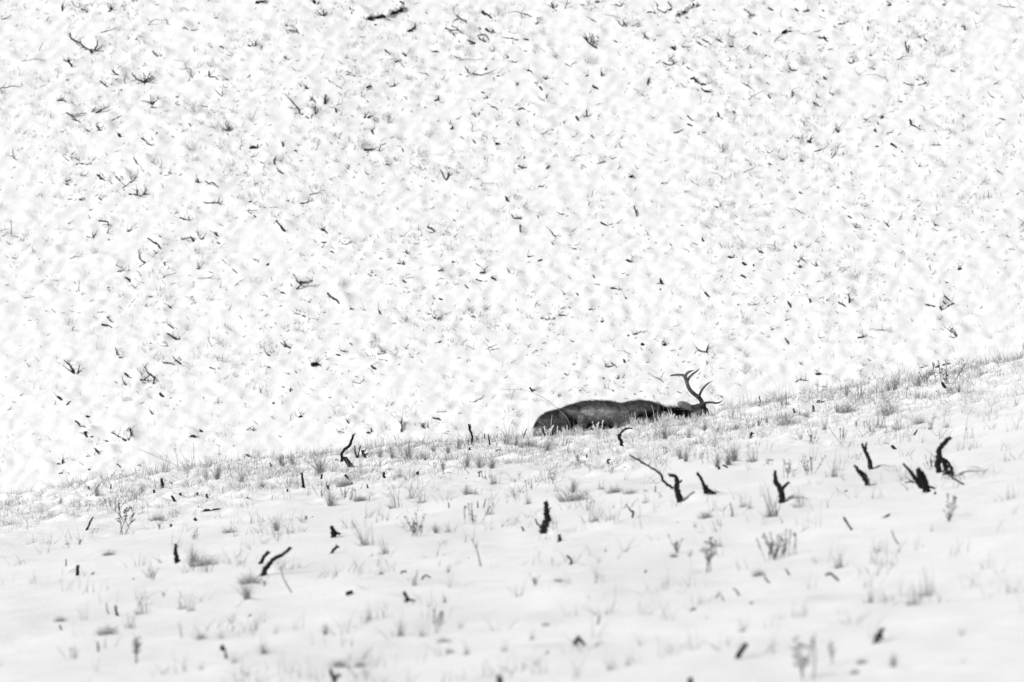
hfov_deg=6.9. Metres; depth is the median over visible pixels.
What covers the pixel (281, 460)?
grass tuft
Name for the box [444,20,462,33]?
burnt shrub
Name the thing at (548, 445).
grass tuft
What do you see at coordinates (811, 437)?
dry weed
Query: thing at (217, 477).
grass tuft
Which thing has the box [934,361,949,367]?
fallen log
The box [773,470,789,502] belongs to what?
burnt stub
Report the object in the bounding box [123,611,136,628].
grass tuft
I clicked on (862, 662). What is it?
grass clump
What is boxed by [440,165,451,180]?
burnt shrub
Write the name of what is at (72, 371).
burnt shrub
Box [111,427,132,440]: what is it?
burnt shrub
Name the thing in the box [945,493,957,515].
dry weed
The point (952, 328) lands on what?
burnt shrub
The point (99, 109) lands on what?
burnt shrub
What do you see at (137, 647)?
dry weed
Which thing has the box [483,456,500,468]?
grass tuft
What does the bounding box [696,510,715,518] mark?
grass clump
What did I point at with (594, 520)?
grass tuft
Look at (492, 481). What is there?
grass tuft
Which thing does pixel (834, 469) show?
grass tuft
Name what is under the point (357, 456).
burnt stub
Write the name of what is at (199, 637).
grass clump
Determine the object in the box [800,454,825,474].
dry weed
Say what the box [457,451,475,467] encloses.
grass tuft
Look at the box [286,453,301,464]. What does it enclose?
grass tuft
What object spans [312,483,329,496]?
dry weed
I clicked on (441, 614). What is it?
dry weed
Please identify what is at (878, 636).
burnt stub
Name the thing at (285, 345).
burnt shrub
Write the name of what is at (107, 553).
grass clump
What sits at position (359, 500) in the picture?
grass clump
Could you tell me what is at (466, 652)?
grass tuft
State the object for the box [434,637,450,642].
grass clump
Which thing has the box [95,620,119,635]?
grass clump
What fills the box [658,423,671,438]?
grass tuft
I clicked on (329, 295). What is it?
burnt branch
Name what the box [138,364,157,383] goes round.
burnt shrub
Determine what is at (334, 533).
burnt stub
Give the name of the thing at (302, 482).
burnt stub
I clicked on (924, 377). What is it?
dry weed
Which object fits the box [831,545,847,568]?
grass tuft
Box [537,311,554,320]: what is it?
fallen log
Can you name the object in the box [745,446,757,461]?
grass tuft
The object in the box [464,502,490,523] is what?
dry weed
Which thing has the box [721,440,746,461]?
grass tuft
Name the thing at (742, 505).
grass tuft
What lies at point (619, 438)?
burnt stub
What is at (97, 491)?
grass tuft
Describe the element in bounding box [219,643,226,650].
burnt stub
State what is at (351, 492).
dry weed
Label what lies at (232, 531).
grass clump
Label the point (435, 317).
burnt branch
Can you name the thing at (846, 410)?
grass clump
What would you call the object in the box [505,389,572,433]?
wild grass
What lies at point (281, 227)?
burnt shrub
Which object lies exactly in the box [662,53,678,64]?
burnt shrub
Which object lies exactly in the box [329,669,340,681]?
burnt stub
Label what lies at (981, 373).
ridge grass
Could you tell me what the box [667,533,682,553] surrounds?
dry weed
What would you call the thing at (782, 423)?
grass clump
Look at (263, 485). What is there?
grass tuft
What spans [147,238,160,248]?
burnt branch
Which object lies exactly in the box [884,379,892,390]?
grass tuft
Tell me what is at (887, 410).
grass clump
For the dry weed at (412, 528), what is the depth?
79.14 m
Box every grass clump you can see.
[53,613,67,621]
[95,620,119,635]
[102,549,115,555]
[147,513,167,520]
[182,546,221,566]
[194,633,210,639]
[221,526,238,533]
[236,567,262,584]
[327,657,348,666]
[337,478,354,486]
[352,657,367,666]
[353,495,366,501]
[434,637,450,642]
[461,487,475,494]
[522,437,535,445]
[551,486,592,501]
[606,485,624,493]
[622,488,637,493]
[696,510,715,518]
[770,415,799,425]
[829,398,861,413]
[849,669,861,674]
[853,657,866,663]
[872,400,905,415]
[910,415,925,424]
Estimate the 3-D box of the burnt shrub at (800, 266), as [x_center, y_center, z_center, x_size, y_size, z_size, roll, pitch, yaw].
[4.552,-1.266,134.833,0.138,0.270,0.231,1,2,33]
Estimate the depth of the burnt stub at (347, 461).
100.53 m
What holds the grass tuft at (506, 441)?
on the snow ground at (924, 640)
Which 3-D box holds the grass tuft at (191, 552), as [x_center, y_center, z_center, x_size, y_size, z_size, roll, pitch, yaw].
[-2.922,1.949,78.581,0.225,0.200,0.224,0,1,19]
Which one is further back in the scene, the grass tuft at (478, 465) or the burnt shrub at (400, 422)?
the burnt shrub at (400, 422)
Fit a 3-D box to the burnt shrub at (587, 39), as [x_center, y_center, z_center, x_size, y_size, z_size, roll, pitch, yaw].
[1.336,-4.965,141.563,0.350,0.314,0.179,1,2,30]
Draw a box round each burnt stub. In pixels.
[76,565,79,575]
[160,478,163,487]
[173,544,180,563]
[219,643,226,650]
[258,551,270,563]
[260,547,291,575]
[301,472,304,487]
[329,544,338,553]
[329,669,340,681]
[330,525,340,537]
[340,434,354,461]
[343,456,353,467]
[354,445,360,457]
[403,591,414,601]
[468,424,473,444]
[496,675,502,681]
[535,500,551,533]
[572,635,585,644]
[617,427,632,445]
[629,454,682,502]
[696,472,715,493]
[735,642,747,658]
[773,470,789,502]
[825,572,838,580]
[843,517,852,529]
[853,464,870,485]
[861,442,873,469]
[872,628,884,643]
[903,463,935,492]
[934,436,954,475]
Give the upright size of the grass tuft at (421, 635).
0.170 m
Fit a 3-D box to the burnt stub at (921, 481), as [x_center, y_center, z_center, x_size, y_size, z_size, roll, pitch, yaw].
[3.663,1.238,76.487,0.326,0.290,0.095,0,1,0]
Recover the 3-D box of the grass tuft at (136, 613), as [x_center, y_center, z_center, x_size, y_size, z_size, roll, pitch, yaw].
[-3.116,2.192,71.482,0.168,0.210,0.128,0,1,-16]
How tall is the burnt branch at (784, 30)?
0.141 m
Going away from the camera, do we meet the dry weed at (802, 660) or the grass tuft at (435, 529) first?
the dry weed at (802, 660)
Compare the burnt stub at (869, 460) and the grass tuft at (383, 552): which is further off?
the burnt stub at (869, 460)
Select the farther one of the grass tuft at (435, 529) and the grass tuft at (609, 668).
the grass tuft at (435, 529)
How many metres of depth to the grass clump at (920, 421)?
90.33 m
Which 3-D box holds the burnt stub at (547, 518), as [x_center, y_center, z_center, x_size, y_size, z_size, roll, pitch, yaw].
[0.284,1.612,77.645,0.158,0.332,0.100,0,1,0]
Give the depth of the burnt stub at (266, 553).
76.79 m
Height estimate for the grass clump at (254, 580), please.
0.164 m
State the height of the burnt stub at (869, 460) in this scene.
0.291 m
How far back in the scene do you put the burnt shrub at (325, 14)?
142.34 m
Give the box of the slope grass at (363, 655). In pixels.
[1,395,1023,681]
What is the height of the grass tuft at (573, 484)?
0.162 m
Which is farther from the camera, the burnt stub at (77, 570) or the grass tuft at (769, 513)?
the burnt stub at (77, 570)
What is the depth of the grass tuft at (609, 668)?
56.94 m
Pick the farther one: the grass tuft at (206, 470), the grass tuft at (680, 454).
the grass tuft at (206, 470)
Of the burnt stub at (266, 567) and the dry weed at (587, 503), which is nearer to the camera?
the burnt stub at (266, 567)
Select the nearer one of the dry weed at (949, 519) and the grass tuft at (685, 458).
the dry weed at (949, 519)
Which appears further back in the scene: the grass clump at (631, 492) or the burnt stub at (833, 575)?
the grass clump at (631, 492)
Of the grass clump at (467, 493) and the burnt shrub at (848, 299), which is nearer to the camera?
the grass clump at (467, 493)
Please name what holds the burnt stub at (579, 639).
on the snow ground at (924, 640)
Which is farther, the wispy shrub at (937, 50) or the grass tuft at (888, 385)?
the wispy shrub at (937, 50)
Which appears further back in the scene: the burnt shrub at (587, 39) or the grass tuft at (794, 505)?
the burnt shrub at (587, 39)
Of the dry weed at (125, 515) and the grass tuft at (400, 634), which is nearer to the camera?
the grass tuft at (400, 634)
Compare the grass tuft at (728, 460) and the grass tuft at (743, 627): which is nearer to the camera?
the grass tuft at (743, 627)
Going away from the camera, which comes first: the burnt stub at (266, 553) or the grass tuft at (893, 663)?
the grass tuft at (893, 663)
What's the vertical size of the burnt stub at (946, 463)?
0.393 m
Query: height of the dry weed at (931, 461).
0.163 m
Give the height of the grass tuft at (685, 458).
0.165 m
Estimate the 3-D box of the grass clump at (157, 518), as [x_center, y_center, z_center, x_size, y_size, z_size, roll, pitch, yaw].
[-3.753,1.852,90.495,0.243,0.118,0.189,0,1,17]
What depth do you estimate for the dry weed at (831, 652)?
54.78 m
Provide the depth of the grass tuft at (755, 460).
86.69 m
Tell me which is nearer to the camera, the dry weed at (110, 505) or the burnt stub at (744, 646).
the burnt stub at (744, 646)
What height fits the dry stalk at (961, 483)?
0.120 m
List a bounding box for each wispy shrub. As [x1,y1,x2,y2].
[184,99,204,112]
[929,41,947,56]
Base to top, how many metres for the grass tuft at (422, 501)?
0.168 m
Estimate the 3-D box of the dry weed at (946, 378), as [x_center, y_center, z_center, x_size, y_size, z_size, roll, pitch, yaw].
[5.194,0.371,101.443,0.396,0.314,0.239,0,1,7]
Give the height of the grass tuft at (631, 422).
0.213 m
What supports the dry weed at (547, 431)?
on the snow ground at (924, 640)
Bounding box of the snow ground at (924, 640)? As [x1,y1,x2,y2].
[0,0,1023,681]
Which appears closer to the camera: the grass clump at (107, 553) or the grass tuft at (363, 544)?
the grass tuft at (363, 544)
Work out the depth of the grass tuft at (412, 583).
70.75 m
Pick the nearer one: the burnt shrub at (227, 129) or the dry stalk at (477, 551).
the dry stalk at (477, 551)
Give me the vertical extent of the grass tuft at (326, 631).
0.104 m
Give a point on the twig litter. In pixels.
(524, 158)
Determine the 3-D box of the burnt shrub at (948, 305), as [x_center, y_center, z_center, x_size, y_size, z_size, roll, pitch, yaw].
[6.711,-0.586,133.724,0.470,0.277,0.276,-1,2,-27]
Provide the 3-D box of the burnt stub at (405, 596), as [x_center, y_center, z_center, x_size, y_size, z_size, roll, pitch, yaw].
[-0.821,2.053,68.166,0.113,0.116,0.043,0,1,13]
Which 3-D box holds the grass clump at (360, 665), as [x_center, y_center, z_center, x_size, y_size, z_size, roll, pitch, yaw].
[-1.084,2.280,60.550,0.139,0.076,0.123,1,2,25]
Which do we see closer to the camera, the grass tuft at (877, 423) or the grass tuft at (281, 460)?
the grass tuft at (877, 423)
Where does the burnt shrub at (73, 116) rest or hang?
on the snow ground at (924, 640)
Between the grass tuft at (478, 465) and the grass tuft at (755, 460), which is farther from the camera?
the grass tuft at (478, 465)
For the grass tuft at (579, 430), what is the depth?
103.08 m
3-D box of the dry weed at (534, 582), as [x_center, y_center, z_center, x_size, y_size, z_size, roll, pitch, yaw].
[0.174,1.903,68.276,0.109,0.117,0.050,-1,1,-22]
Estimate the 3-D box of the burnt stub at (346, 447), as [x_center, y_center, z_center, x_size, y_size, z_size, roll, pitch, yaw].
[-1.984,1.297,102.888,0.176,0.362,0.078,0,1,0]
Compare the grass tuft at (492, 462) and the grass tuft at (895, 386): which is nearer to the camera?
the grass tuft at (492, 462)
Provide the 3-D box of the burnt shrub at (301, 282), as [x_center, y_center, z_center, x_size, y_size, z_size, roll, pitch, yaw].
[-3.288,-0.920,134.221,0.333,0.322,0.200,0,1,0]
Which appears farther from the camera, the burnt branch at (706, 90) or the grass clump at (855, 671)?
the burnt branch at (706, 90)
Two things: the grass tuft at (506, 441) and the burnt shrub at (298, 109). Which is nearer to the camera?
the grass tuft at (506, 441)
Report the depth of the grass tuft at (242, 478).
98.34 m
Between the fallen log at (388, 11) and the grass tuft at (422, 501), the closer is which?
the grass tuft at (422, 501)
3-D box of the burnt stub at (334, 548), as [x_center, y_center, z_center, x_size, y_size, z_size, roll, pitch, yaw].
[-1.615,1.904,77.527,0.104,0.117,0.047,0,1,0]
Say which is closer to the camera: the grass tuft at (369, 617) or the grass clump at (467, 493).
the grass tuft at (369, 617)
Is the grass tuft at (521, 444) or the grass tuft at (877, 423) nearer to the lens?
the grass tuft at (877, 423)
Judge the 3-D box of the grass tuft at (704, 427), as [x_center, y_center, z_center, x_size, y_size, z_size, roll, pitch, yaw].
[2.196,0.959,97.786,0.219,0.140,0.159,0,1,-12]
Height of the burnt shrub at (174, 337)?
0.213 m
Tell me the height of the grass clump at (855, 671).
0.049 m
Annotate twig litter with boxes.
[0,0,1023,473]
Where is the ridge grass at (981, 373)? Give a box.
[0,352,1023,542]
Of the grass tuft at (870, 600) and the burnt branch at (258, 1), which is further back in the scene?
the burnt branch at (258, 1)
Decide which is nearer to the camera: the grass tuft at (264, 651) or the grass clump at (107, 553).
the grass tuft at (264, 651)
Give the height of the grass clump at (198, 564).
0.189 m
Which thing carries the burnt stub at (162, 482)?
on the snow ground at (924, 640)
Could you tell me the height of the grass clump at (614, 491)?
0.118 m
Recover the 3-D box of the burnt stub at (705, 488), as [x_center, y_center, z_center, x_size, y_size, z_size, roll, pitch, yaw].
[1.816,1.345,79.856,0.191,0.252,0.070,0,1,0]
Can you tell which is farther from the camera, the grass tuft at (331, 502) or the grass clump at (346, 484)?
the grass clump at (346, 484)
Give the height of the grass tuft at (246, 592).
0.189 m
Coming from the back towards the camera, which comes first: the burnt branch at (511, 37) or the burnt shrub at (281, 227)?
the burnt branch at (511, 37)
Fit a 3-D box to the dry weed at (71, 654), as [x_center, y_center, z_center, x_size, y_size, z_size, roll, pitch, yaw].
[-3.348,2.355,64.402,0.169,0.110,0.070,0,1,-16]
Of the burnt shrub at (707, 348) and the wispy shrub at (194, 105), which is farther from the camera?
the wispy shrub at (194, 105)
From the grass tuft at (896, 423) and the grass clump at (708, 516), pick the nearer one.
the grass clump at (708, 516)
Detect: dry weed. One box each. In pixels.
[60,647,78,658]
[104,497,125,513]
[115,502,134,533]
[132,636,141,662]
[191,528,199,539]
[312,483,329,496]
[341,487,355,498]
[404,513,425,535]
[431,608,445,633]
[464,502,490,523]
[529,573,540,585]
[539,425,553,438]
[548,470,556,484]
[578,499,594,510]
[592,420,603,433]
[632,417,641,426]
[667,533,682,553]
[700,537,717,571]
[756,533,783,560]
[762,532,785,559]
[763,528,796,554]
[783,458,791,477]
[789,634,815,678]
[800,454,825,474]
[807,429,818,443]
[828,641,835,663]
[831,426,846,439]
[845,385,865,394]
[919,370,930,384]
[923,455,934,469]
[932,360,965,384]
[943,507,955,521]
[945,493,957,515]
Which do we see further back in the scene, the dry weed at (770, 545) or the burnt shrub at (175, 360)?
the burnt shrub at (175, 360)
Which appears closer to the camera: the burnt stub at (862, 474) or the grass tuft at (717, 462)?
the burnt stub at (862, 474)
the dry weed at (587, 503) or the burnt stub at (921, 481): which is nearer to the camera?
the burnt stub at (921, 481)
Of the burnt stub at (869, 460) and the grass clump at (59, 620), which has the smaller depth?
the grass clump at (59, 620)
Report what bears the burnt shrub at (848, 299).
on the snow ground at (924, 640)
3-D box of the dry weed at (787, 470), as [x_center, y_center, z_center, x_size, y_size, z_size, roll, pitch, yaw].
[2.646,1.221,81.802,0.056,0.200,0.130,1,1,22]
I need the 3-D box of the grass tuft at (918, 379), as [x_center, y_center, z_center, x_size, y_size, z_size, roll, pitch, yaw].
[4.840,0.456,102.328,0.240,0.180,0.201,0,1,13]
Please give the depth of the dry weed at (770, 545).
69.52 m
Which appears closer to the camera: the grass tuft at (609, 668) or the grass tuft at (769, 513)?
the grass tuft at (609, 668)
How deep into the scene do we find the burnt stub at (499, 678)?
56.34 m
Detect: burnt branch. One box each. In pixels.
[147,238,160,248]
[255,0,264,3]
[327,292,339,303]
[425,312,442,318]
[502,35,518,40]
[600,220,611,225]
[701,84,711,92]
[781,28,791,33]
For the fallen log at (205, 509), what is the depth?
91.17 m
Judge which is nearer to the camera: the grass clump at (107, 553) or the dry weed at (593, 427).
the grass clump at (107, 553)
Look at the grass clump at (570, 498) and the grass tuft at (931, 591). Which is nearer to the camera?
the grass tuft at (931, 591)
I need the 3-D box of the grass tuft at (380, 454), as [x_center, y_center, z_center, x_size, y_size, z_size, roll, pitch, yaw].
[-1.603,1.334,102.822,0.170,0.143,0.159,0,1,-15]
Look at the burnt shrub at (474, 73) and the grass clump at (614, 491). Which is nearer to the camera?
the grass clump at (614, 491)
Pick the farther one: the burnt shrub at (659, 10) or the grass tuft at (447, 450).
the burnt shrub at (659, 10)
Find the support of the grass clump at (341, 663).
on the snow ground at (924, 640)
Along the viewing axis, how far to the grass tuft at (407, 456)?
101.56 m
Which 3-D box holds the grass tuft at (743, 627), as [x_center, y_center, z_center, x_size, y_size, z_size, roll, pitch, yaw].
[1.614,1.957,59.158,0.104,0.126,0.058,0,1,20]
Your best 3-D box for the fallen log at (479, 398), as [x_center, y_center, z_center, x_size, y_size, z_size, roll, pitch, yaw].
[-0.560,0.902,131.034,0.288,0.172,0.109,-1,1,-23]
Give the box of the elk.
[532,368,722,436]
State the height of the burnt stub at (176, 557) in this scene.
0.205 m
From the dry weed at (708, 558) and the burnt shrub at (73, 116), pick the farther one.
the burnt shrub at (73, 116)
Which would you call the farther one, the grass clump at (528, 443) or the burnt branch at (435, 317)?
the burnt branch at (435, 317)
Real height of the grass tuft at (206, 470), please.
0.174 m
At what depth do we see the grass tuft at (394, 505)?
86.41 m
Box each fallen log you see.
[198,504,221,511]
[363,3,403,20]
[468,394,482,401]
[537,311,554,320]
[672,1,698,15]
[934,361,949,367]
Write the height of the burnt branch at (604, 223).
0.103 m
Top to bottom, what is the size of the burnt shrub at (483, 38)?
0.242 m
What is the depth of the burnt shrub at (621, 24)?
142.13 m
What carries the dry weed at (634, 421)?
on the snow ground at (924, 640)
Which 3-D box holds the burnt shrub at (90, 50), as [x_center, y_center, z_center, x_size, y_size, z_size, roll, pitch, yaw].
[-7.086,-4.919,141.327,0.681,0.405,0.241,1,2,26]
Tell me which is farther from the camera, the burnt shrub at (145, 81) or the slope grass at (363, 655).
the burnt shrub at (145, 81)
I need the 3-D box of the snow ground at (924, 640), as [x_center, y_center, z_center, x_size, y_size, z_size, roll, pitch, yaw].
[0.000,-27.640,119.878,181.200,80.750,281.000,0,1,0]
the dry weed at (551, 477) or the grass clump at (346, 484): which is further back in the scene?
the grass clump at (346, 484)
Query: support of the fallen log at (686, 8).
on the snow ground at (924, 640)
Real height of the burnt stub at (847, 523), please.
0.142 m
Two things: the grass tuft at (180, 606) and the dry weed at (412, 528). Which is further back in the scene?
the dry weed at (412, 528)
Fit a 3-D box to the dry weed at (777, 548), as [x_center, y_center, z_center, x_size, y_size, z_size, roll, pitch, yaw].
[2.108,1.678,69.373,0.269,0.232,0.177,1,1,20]
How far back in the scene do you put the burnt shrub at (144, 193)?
136.92 m
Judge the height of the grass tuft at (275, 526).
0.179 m
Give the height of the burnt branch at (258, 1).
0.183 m
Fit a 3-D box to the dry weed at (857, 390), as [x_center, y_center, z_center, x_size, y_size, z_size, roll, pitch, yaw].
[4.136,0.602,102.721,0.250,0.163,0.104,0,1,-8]
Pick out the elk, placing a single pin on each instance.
(595, 411)
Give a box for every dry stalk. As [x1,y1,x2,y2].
[471,539,480,565]
[947,474,964,484]
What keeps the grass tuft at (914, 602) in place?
on the snow ground at (924, 640)
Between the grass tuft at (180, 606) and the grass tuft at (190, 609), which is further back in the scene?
the grass tuft at (180, 606)
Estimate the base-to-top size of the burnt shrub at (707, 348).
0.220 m
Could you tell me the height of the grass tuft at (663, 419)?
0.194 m
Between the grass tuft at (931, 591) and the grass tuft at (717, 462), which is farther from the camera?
the grass tuft at (717, 462)
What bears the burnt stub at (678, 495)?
on the snow ground at (924, 640)
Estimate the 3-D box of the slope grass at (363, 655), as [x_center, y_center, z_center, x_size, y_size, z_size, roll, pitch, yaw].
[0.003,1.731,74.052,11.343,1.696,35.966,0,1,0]
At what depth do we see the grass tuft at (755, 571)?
66.90 m
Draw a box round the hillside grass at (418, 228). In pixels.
[0,0,1023,475]
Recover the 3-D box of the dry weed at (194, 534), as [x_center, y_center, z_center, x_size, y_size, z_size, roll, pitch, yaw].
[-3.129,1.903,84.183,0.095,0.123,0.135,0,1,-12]
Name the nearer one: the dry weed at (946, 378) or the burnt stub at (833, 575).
the burnt stub at (833, 575)
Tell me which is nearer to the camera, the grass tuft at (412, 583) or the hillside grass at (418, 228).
the grass tuft at (412, 583)
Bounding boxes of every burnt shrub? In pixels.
[64,359,82,374]
[66,111,85,122]
[68,33,102,53]
[88,102,109,112]
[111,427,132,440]
[129,185,149,196]
[132,72,153,85]
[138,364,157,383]
[141,94,162,107]
[163,356,183,365]
[164,329,184,339]
[222,118,232,131]
[275,218,287,231]
[280,339,292,348]
[285,94,313,118]
[293,274,313,289]
[309,358,320,366]
[315,7,326,16]
[398,414,405,431]
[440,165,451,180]
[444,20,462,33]
[459,65,494,76]
[477,32,488,42]
[481,10,491,18]
[582,32,600,48]
[616,17,627,26]
[646,1,671,13]
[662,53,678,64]
[692,341,712,352]
[796,253,804,267]
[838,291,851,306]
[925,295,953,310]
[943,325,956,337]
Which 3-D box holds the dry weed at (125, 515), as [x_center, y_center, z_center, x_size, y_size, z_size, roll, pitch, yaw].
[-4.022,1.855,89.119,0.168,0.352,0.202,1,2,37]
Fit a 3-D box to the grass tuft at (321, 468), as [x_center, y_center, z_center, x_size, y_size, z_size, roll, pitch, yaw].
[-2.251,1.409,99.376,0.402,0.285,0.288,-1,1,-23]
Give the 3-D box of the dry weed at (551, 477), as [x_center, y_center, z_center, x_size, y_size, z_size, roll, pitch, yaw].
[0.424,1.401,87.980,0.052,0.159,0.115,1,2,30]
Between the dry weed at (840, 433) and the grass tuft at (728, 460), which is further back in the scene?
the dry weed at (840, 433)
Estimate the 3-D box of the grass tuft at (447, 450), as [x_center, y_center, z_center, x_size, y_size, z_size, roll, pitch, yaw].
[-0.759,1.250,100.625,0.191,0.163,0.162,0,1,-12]
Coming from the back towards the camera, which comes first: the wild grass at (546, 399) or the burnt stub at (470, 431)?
the burnt stub at (470, 431)
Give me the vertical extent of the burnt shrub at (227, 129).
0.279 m
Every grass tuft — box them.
[92,483,105,496]
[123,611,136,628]
[132,592,150,614]
[175,593,188,609]
[183,543,206,561]
[184,596,196,611]
[201,469,211,479]
[206,464,223,479]
[235,471,247,481]
[235,579,262,599]
[247,634,278,653]
[249,478,269,486]
[267,514,290,530]
[273,451,292,466]
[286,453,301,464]
[305,453,329,473]
[314,622,331,634]
[322,488,341,506]
[350,520,373,545]
[362,603,376,620]
[374,447,383,457]
[378,535,390,554]
[384,485,401,508]
[389,611,414,636]
[395,439,417,459]
[411,567,418,585]
[413,619,428,636]
[416,488,427,503]
[431,522,442,532]
[444,441,452,453]
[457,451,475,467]
[462,640,469,654]
[474,454,485,467]
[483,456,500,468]
[487,422,517,444]
[489,469,496,484]
[512,437,528,447]
[541,437,552,450]
[564,478,582,492]
[575,426,581,433]
[588,503,604,522]
[604,656,614,669]
[629,412,637,426]
[658,411,669,425]
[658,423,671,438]
[673,446,687,458]
[679,448,690,461]
[700,419,710,430]
[709,448,723,467]
[720,451,742,464]
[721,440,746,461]
[738,493,747,507]
[738,619,749,631]
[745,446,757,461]
[749,448,758,462]
[749,567,759,576]
[758,482,781,517]
[790,487,806,507]
[824,455,842,476]
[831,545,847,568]
[861,586,875,602]
[872,408,887,427]
[882,651,902,666]
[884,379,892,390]
[885,373,901,390]
[892,411,903,429]
[904,580,924,605]
[906,372,922,385]
[916,566,936,596]
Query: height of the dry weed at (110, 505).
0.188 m
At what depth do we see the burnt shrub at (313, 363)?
132.00 m
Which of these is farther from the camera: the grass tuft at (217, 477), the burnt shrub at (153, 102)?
the burnt shrub at (153, 102)
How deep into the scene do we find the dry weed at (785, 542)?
69.76 m
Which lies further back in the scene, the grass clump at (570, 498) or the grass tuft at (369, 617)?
the grass clump at (570, 498)

